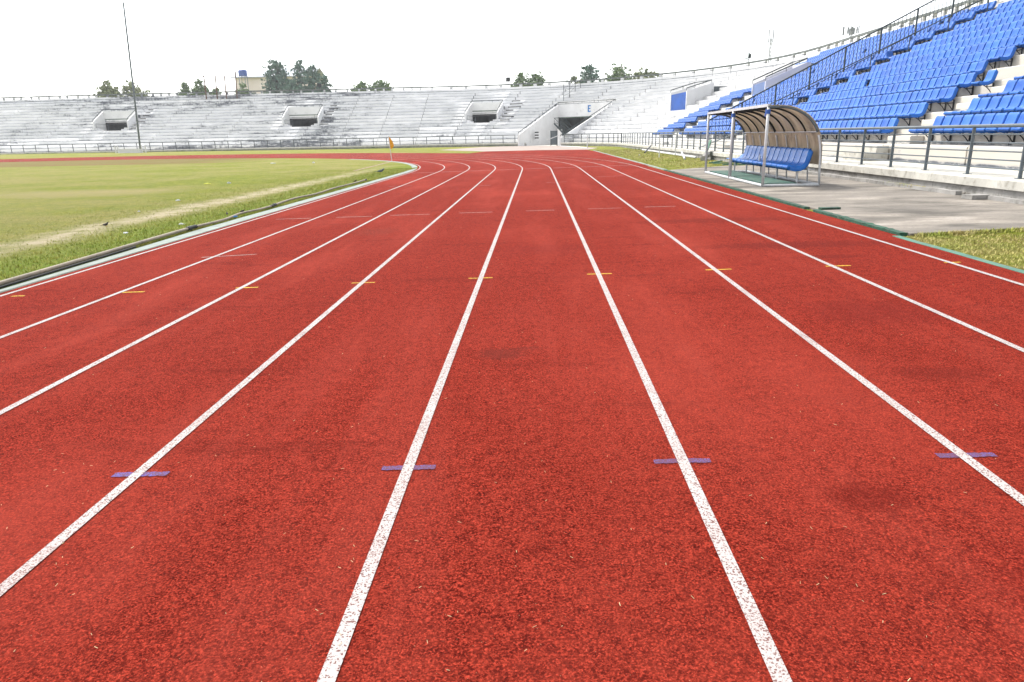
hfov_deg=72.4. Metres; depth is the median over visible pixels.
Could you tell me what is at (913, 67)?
stand seat
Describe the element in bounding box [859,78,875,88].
stand seat
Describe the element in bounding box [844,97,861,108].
stand seat
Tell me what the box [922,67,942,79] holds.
stand seat
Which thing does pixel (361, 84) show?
broadleaf tree
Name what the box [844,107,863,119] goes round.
stand seat
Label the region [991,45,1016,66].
stand seat
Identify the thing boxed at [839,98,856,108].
stand seat
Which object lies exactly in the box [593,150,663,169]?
pale edge kerb
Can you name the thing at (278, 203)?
hose
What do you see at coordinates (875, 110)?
stand seat
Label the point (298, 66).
broadleaf tree
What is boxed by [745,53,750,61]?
floodlight
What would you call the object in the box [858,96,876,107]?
stand seat
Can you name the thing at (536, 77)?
broadleaf tree
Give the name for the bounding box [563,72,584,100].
wire fence
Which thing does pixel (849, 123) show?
stand seat
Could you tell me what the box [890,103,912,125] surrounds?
stand seat
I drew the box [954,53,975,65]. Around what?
stand seat
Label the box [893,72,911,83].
stand seat
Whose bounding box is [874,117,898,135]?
stand seat
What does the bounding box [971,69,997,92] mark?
stand seat
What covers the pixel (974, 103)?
stand seat
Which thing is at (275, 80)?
broadleaf tree
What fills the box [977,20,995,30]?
stand seat
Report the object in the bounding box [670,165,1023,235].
concrete apron
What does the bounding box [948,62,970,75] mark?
stand seat
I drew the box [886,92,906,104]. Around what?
stand seat
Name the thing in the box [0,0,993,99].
sky
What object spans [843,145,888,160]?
step block
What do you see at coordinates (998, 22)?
stand seat
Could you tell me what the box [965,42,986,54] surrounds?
stand seat
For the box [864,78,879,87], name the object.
stand seat
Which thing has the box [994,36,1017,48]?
stand seat
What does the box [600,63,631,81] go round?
tree
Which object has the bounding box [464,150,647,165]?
track chute
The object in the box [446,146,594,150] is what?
chute pavement
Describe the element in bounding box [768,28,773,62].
radio mast
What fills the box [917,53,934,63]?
stand seat
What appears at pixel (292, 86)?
broadleaf tree
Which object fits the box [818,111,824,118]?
stand seat
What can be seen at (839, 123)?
stand seat
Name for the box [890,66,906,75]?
stand seat
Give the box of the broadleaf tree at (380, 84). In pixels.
[369,78,393,90]
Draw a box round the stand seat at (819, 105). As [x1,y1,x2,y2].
[807,102,822,111]
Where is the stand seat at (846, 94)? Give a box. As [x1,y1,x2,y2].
[835,90,850,99]
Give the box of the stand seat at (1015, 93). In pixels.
[1009,91,1020,94]
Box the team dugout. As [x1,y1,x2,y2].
[704,104,821,186]
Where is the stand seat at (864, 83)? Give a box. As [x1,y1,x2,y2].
[851,80,867,89]
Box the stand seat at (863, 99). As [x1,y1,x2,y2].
[849,97,865,108]
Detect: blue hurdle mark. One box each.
[111,471,169,476]
[381,465,435,469]
[653,458,710,463]
[935,452,997,457]
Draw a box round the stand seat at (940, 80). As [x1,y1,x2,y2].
[923,77,944,89]
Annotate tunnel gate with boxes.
[550,131,557,145]
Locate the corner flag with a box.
[388,136,393,160]
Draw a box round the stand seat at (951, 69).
[935,65,955,77]
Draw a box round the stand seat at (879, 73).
[867,70,882,80]
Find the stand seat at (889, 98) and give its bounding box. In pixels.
[874,94,893,105]
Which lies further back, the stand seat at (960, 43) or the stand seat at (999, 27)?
the stand seat at (960, 43)
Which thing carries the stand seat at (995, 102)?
on the stadium stand
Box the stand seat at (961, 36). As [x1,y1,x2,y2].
[947,34,964,43]
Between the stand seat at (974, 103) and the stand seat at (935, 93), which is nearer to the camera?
the stand seat at (974, 103)
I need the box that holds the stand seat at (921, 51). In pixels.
[908,49,924,58]
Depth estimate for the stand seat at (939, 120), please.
20.08 m
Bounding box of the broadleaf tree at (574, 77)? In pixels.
[566,75,581,83]
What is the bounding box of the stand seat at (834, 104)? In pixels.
[823,100,838,110]
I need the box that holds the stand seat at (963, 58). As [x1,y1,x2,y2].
[947,54,967,66]
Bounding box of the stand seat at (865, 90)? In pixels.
[851,87,868,98]
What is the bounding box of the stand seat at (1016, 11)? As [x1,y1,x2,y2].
[1001,8,1020,18]
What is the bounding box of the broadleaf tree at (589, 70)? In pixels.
[580,63,600,82]
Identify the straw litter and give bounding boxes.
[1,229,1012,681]
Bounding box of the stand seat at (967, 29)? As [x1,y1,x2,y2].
[954,26,970,35]
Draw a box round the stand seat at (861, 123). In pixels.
[845,119,865,133]
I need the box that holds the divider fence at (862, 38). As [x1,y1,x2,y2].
[708,0,987,145]
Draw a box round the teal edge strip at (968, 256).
[893,236,1023,273]
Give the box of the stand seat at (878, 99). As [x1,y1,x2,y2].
[863,95,882,106]
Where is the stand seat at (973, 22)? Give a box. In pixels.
[960,19,976,28]
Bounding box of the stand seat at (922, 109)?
[903,102,928,122]
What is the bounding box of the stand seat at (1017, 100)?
[992,94,1023,113]
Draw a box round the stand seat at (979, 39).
[964,36,983,46]
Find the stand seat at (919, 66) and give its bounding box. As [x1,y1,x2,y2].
[905,62,923,73]
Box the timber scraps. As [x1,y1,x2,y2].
[709,160,745,165]
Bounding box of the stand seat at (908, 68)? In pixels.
[895,64,912,74]
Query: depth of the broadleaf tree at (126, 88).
145.14 m
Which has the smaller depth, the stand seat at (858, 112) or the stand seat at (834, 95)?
the stand seat at (858, 112)
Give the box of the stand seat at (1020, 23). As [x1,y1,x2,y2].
[1005,19,1023,30]
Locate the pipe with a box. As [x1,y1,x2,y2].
[642,149,696,157]
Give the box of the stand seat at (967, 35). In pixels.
[954,32,970,41]
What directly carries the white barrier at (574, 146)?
on the chute pavement
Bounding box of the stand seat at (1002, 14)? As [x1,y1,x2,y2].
[989,11,1006,21]
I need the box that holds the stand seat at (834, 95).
[823,92,837,101]
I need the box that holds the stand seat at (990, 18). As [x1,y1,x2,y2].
[977,15,993,24]
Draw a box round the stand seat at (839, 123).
[824,120,843,133]
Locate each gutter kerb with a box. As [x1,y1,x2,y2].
[769,168,961,194]
[987,196,1023,204]
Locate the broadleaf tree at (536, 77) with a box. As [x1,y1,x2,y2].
[527,70,545,85]
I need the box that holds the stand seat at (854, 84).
[842,81,857,90]
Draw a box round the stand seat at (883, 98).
[869,94,888,106]
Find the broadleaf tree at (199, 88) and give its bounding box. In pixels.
[190,78,210,94]
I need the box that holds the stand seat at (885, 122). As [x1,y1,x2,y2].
[867,118,890,133]
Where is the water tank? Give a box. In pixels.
[238,69,248,89]
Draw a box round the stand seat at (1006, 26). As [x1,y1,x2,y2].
[991,23,1010,33]
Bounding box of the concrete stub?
[700,151,709,160]
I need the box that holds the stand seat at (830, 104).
[819,100,834,110]
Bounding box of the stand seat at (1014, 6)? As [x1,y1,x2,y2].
[1010,3,1017,9]
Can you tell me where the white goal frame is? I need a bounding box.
[659,134,676,156]
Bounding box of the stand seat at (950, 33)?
[938,30,953,39]
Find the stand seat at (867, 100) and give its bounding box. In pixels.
[853,96,871,107]
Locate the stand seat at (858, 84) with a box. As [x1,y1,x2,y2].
[847,81,861,90]
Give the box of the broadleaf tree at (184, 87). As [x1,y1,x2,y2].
[178,82,194,95]
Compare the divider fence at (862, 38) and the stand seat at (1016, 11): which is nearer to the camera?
the stand seat at (1016, 11)
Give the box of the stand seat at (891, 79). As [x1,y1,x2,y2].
[878,75,895,85]
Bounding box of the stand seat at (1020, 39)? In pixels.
[1002,35,1023,54]
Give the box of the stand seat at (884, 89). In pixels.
[871,85,888,95]
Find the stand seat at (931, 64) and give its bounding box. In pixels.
[916,60,935,71]
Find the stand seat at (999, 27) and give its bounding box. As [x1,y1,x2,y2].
[984,24,1003,35]
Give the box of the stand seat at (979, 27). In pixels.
[968,23,982,32]
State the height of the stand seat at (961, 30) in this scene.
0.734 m
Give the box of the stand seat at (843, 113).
[830,109,847,120]
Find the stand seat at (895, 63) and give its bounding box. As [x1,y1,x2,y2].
[883,61,897,69]
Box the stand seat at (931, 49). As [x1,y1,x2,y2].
[919,46,935,55]
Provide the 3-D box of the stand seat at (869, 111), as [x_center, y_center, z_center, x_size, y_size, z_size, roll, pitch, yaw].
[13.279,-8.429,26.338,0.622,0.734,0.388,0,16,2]
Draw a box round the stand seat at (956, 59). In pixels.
[940,55,960,67]
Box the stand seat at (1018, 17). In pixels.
[1005,13,1023,23]
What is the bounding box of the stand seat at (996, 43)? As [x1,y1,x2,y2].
[979,39,1001,51]
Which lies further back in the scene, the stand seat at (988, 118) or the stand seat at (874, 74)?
the stand seat at (874, 74)
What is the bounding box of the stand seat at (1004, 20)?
[992,17,1008,26]
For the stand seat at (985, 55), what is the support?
on the stadium stand
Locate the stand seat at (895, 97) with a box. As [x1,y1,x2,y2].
[879,93,899,105]
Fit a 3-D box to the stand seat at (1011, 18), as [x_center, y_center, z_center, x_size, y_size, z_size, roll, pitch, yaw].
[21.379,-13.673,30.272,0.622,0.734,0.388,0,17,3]
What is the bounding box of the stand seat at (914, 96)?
[898,91,919,103]
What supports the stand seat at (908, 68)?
on the stadium stand
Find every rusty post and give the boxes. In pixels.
[202,75,206,98]
[224,75,226,98]
[234,70,237,97]
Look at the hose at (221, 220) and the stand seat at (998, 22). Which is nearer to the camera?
the hose at (221, 220)
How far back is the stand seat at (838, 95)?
33.55 m
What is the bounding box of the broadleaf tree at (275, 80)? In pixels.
[260,59,291,93]
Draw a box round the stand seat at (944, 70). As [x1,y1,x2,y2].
[928,66,949,78]
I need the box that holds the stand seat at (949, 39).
[937,36,953,45]
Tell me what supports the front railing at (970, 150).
on the stadium stand
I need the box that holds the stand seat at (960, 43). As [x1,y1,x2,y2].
[946,40,964,50]
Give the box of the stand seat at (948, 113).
[943,111,953,115]
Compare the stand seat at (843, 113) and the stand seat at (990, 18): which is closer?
the stand seat at (843, 113)
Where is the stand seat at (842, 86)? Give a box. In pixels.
[831,83,845,92]
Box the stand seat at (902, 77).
[888,73,905,84]
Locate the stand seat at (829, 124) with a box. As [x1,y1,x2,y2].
[821,121,832,133]
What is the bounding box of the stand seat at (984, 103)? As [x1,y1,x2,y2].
[962,96,991,114]
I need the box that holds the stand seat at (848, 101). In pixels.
[835,98,851,109]
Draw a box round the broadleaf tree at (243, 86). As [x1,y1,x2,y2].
[234,82,254,93]
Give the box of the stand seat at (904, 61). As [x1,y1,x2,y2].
[892,59,907,67]
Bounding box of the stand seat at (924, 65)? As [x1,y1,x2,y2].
[911,61,929,71]
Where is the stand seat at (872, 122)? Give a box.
[855,119,877,133]
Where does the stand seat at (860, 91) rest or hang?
on the stadium stand
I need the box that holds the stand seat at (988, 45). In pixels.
[973,41,993,52]
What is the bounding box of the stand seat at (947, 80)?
[929,75,952,88]
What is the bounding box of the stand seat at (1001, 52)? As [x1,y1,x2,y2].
[983,47,1006,62]
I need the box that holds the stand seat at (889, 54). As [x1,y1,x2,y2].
[886,51,892,61]
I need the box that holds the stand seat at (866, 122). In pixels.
[850,119,870,139]
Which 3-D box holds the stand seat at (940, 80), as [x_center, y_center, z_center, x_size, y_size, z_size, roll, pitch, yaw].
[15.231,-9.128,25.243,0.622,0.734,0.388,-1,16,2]
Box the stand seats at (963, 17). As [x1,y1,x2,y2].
[653,0,1023,137]
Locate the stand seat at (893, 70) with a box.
[881,67,896,76]
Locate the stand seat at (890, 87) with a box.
[876,84,894,95]
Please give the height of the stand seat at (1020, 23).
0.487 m
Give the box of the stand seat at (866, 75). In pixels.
[854,72,869,86]
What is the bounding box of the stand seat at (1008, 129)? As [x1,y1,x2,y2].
[998,112,1023,140]
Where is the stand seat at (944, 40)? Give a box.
[931,37,947,46]
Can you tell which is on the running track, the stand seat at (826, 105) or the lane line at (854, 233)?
the lane line at (854, 233)
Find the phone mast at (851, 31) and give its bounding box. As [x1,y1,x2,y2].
[842,15,859,36]
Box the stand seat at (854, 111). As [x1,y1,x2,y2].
[839,108,857,120]
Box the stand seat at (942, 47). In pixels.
[929,44,946,53]
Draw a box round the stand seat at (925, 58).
[914,54,928,63]
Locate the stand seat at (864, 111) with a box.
[849,107,868,119]
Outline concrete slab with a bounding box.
[961,194,989,199]
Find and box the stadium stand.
[0,0,1023,198]
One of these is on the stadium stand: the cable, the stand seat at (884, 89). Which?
the stand seat at (884, 89)
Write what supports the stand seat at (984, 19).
on the stadium stand
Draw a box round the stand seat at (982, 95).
[978,93,988,97]
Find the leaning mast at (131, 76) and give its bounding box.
[122,2,140,148]
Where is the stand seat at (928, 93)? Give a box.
[911,89,933,110]
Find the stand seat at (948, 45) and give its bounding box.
[935,43,951,52]
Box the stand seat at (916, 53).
[904,50,919,58]
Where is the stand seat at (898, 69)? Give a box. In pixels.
[885,67,901,76]
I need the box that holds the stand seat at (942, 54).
[928,51,946,61]
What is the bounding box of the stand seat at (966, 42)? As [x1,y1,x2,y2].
[952,39,970,48]
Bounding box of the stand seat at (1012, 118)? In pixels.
[985,111,1020,141]
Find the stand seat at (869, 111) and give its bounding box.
[854,106,874,119]
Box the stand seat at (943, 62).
[928,58,947,69]
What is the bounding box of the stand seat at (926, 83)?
[910,79,930,91]
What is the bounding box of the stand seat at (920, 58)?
[906,55,923,65]
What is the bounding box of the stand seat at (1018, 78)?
[1013,75,1023,79]
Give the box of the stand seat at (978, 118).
[954,114,985,132]
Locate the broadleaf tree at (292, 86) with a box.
[280,78,305,92]
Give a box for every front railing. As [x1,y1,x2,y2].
[0,135,514,152]
[564,133,620,142]
[621,123,1023,178]
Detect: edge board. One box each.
[664,169,809,208]
[813,209,907,235]
[818,207,840,209]
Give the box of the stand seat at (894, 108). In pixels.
[877,104,899,118]
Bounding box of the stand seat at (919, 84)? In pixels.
[903,80,924,92]
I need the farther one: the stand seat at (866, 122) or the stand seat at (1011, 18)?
the stand seat at (1011, 18)
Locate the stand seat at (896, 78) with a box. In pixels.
[883,74,900,84]
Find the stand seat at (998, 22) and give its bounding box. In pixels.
[984,19,1001,28]
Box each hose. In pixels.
[0,226,192,285]
[192,204,274,228]
[273,179,366,206]
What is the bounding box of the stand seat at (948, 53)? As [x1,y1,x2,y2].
[934,49,952,59]
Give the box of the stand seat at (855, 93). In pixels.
[843,89,858,98]
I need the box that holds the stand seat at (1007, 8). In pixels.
[1004,5,1011,11]
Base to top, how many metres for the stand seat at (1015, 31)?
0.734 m
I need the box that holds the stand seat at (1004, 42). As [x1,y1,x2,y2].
[986,38,1009,50]
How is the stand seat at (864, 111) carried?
on the stadium stand
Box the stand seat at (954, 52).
[939,48,958,59]
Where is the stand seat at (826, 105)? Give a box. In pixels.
[815,101,829,111]
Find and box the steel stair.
[554,117,573,134]
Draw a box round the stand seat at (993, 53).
[975,48,998,68]
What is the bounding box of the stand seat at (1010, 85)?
[988,79,1017,97]
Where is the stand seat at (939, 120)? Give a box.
[917,116,944,133]
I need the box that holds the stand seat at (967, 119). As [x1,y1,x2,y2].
[944,114,974,141]
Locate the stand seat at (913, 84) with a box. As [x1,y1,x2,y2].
[898,80,917,92]
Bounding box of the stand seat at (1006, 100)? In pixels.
[982,94,1013,113]
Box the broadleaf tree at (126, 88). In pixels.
[119,79,150,96]
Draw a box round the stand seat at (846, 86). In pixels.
[835,83,849,91]
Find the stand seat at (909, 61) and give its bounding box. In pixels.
[897,57,913,66]
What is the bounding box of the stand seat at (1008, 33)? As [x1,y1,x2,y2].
[991,29,1012,41]
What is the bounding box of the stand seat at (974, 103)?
[953,97,981,114]
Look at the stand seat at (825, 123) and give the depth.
28.01 m
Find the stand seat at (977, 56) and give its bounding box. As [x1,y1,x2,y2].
[961,51,982,63]
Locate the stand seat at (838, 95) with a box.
[827,91,841,100]
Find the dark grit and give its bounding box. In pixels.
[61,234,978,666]
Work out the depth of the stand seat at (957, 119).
19.19 m
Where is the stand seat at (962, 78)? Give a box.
[944,73,968,87]
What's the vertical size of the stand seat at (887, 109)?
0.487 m
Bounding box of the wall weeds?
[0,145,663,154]
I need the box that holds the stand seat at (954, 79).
[936,74,959,95]
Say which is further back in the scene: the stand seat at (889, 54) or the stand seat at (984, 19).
the stand seat at (889, 54)
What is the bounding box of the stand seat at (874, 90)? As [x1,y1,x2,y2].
[861,86,877,96]
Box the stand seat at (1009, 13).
[996,10,1012,19]
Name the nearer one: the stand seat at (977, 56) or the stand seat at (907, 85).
the stand seat at (977, 56)
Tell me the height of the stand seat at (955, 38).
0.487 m
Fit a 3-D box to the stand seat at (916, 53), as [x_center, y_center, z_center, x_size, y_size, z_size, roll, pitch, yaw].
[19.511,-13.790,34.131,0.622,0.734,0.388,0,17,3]
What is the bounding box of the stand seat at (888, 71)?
[876,68,891,77]
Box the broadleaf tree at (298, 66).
[288,59,306,87]
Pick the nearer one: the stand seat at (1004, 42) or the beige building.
the stand seat at (1004, 42)
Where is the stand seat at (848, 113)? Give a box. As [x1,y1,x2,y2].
[835,108,852,120]
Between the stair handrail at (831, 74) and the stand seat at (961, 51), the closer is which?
the stand seat at (961, 51)
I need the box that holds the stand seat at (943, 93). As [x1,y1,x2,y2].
[925,87,948,110]
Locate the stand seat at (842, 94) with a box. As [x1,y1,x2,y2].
[831,91,845,100]
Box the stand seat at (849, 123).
[834,120,853,133]
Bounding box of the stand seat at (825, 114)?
[814,110,829,121]
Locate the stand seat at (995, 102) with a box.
[972,96,1002,113]
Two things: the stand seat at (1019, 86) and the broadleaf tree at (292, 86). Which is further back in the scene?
the broadleaf tree at (292, 86)
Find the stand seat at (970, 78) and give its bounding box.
[951,72,977,94]
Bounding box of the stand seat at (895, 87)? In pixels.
[881,83,899,94]
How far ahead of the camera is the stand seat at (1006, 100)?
18.71 m
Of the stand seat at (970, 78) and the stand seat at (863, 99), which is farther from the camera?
the stand seat at (863, 99)
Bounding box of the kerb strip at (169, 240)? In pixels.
[0,159,416,292]
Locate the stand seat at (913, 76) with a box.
[898,72,916,82]
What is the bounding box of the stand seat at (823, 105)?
[811,101,826,111]
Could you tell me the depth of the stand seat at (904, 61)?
33.27 m
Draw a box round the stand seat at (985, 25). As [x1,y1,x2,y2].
[971,22,988,31]
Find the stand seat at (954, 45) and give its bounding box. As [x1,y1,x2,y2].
[940,41,958,51]
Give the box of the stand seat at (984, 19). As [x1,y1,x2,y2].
[973,16,988,25]
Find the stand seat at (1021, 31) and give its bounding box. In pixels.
[1007,27,1023,37]
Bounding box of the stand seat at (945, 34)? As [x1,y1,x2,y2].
[933,32,948,40]
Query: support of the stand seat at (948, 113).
on the stadium stand
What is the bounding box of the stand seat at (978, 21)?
[969,18,982,26]
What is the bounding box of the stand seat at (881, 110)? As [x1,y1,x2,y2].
[865,106,885,118]
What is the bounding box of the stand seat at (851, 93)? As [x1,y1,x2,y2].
[839,90,853,99]
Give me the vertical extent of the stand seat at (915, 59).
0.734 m
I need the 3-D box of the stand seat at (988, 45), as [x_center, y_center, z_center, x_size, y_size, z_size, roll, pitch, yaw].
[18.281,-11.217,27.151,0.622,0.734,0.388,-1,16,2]
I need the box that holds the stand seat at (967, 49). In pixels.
[952,45,972,56]
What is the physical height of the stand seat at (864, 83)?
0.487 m
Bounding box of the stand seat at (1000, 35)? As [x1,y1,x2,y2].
[987,31,1005,41]
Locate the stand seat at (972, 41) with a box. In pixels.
[958,37,976,48]
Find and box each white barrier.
[114,145,146,152]
[548,135,587,147]
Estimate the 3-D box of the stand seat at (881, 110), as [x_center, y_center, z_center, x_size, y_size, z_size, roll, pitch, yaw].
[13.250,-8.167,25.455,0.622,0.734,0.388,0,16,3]
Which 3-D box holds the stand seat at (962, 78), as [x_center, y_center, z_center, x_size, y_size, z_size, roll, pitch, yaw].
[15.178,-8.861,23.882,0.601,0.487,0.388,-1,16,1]
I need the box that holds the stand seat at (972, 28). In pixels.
[963,25,976,33]
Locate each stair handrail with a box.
[699,132,742,147]
[730,0,988,137]
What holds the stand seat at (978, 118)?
on the stadium stand
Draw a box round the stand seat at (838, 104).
[826,100,842,110]
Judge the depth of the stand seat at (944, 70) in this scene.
26.60 m
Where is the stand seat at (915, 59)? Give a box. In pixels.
[901,56,918,66]
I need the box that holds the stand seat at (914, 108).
[896,103,919,117]
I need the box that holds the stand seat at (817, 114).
[814,111,820,118]
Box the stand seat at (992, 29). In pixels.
[978,26,996,36]
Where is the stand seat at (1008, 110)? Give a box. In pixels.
[1004,99,1023,112]
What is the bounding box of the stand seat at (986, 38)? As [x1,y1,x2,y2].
[973,34,990,44]
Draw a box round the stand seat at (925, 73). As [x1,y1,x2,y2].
[910,69,929,81]
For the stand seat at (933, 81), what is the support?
on the stadium stand
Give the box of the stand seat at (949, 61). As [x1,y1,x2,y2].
[934,57,953,68]
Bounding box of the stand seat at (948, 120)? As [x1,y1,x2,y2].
[926,115,954,140]
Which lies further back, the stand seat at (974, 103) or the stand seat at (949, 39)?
the stand seat at (949, 39)
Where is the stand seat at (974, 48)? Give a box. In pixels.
[959,44,978,55]
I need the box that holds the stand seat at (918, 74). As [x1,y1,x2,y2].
[904,70,923,82]
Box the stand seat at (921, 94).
[904,90,926,103]
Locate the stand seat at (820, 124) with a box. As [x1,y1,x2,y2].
[818,121,823,138]
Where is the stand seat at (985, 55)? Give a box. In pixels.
[968,50,990,63]
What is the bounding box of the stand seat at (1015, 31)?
[999,27,1020,39]
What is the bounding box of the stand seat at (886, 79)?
[873,76,889,86]
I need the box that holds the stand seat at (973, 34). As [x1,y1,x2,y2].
[959,31,976,40]
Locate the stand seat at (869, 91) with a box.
[856,87,873,97]
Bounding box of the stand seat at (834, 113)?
[821,109,838,120]
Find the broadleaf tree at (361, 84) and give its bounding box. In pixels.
[351,81,370,91]
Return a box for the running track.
[0,153,1023,681]
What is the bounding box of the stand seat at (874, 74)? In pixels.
[863,71,877,81]
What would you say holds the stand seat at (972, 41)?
on the stadium stand
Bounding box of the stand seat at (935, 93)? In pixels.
[917,88,941,102]
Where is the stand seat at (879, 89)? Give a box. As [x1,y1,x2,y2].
[866,85,883,96]
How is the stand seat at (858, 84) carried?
on the stadium stand
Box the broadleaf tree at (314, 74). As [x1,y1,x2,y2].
[302,64,322,92]
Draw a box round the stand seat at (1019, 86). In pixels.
[998,79,1023,95]
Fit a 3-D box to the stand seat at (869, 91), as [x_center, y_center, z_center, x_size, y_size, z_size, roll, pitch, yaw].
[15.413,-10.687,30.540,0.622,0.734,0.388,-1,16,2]
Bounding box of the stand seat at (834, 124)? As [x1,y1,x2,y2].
[820,121,837,139]
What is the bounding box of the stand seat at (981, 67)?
[963,60,988,80]
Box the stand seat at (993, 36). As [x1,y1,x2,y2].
[978,32,998,43]
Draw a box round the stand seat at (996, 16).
[984,13,1000,22]
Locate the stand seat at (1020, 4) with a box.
[1007,2,1023,11]
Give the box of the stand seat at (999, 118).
[976,112,1007,132]
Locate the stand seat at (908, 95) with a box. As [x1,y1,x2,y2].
[891,91,912,104]
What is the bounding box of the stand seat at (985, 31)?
[971,27,990,38]
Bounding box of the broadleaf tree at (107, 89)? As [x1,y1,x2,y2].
[93,80,124,97]
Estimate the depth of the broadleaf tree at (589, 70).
146.93 m
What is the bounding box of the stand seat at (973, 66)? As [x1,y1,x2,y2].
[956,61,978,74]
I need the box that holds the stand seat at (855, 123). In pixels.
[841,120,859,139]
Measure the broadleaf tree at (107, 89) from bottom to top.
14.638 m
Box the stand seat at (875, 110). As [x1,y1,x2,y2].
[860,106,880,118]
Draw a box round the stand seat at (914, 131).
[908,129,933,140]
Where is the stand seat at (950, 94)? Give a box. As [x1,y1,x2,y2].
[932,86,957,109]
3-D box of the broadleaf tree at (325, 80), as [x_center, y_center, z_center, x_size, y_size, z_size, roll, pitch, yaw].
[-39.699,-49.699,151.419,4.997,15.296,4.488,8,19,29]
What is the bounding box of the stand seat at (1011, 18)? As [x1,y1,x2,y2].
[997,15,1015,25]
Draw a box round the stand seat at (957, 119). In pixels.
[934,115,964,132]
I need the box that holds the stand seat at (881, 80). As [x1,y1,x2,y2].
[868,77,884,86]
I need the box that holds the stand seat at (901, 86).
[886,82,905,93]
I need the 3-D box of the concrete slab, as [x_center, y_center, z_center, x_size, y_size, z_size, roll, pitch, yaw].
[8.779,-2.736,13.265,0.376,0.080,0.300,-3,16,-6]
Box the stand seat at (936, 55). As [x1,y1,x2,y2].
[922,52,940,62]
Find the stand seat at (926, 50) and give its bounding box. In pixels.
[914,48,929,56]
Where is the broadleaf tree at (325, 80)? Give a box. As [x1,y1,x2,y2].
[315,74,332,91]
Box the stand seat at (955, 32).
[946,29,959,37]
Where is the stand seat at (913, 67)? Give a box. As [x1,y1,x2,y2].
[900,64,917,73]
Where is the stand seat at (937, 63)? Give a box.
[922,59,941,70]
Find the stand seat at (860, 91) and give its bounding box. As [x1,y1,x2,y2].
[847,88,863,98]
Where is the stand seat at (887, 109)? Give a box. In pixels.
[871,105,892,118]
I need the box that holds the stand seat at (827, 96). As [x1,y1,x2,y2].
[816,93,829,102]
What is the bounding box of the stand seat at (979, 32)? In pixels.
[965,29,983,39]
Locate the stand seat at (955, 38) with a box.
[942,35,958,44]
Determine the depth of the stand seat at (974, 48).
27.96 m
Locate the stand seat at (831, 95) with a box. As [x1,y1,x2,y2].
[819,93,833,101]
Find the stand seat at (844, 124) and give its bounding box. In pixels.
[829,120,848,139]
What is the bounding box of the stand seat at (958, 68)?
[941,64,963,76]
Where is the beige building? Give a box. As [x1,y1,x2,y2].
[230,67,324,93]
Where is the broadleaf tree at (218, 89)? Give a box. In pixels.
[211,87,221,94]
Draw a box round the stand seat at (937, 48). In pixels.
[924,45,940,54]
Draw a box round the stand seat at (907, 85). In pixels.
[892,81,911,93]
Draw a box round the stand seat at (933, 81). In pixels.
[916,78,937,90]
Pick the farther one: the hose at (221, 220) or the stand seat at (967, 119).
the stand seat at (967, 119)
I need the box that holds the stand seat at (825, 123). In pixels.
[822,121,828,138]
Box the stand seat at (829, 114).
[817,110,833,121]
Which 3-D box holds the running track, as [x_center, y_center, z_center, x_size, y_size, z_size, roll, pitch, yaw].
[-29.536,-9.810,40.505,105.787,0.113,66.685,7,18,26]
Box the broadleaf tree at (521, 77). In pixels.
[510,71,530,86]
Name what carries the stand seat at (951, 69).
on the stadium stand
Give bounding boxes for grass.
[0,146,1023,269]
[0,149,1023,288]
[0,158,417,288]
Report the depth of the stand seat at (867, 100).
28.55 m
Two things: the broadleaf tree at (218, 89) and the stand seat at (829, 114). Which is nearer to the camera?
the stand seat at (829, 114)
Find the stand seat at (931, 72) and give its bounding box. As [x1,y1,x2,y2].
[916,69,935,80]
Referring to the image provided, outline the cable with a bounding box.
[0,246,135,287]
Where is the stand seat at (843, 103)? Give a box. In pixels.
[831,99,846,109]
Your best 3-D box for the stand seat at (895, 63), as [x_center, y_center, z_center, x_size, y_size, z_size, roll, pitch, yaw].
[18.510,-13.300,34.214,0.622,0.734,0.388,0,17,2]
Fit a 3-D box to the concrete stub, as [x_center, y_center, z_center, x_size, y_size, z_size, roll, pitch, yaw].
[9.472,-9.043,34.305,0.277,0.462,1.037,7,18,25]
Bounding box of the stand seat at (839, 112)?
[825,109,842,120]
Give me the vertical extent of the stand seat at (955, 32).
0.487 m
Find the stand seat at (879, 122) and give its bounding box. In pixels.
[861,118,883,139]
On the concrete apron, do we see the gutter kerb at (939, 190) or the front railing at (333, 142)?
the gutter kerb at (939, 190)
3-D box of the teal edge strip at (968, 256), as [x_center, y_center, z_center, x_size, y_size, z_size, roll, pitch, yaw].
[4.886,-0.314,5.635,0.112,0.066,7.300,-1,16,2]
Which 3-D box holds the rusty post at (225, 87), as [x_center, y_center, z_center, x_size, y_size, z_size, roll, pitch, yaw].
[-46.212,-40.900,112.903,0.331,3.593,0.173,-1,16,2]
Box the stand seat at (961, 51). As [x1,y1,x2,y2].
[946,46,965,57]
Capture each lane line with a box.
[0,156,495,595]
[0,157,444,337]
[0,157,469,414]
[0,159,420,296]
[6,154,1023,351]
[34,153,1023,285]
[62,154,1023,505]
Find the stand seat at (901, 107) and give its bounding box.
[883,104,905,117]
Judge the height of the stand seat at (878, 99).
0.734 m
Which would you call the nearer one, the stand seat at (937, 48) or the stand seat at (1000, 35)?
the stand seat at (1000, 35)
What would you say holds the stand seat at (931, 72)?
on the stadium stand
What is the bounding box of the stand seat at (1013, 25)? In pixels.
[998,21,1017,31]
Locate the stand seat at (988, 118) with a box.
[963,113,996,141]
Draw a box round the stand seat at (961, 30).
[950,28,964,36]

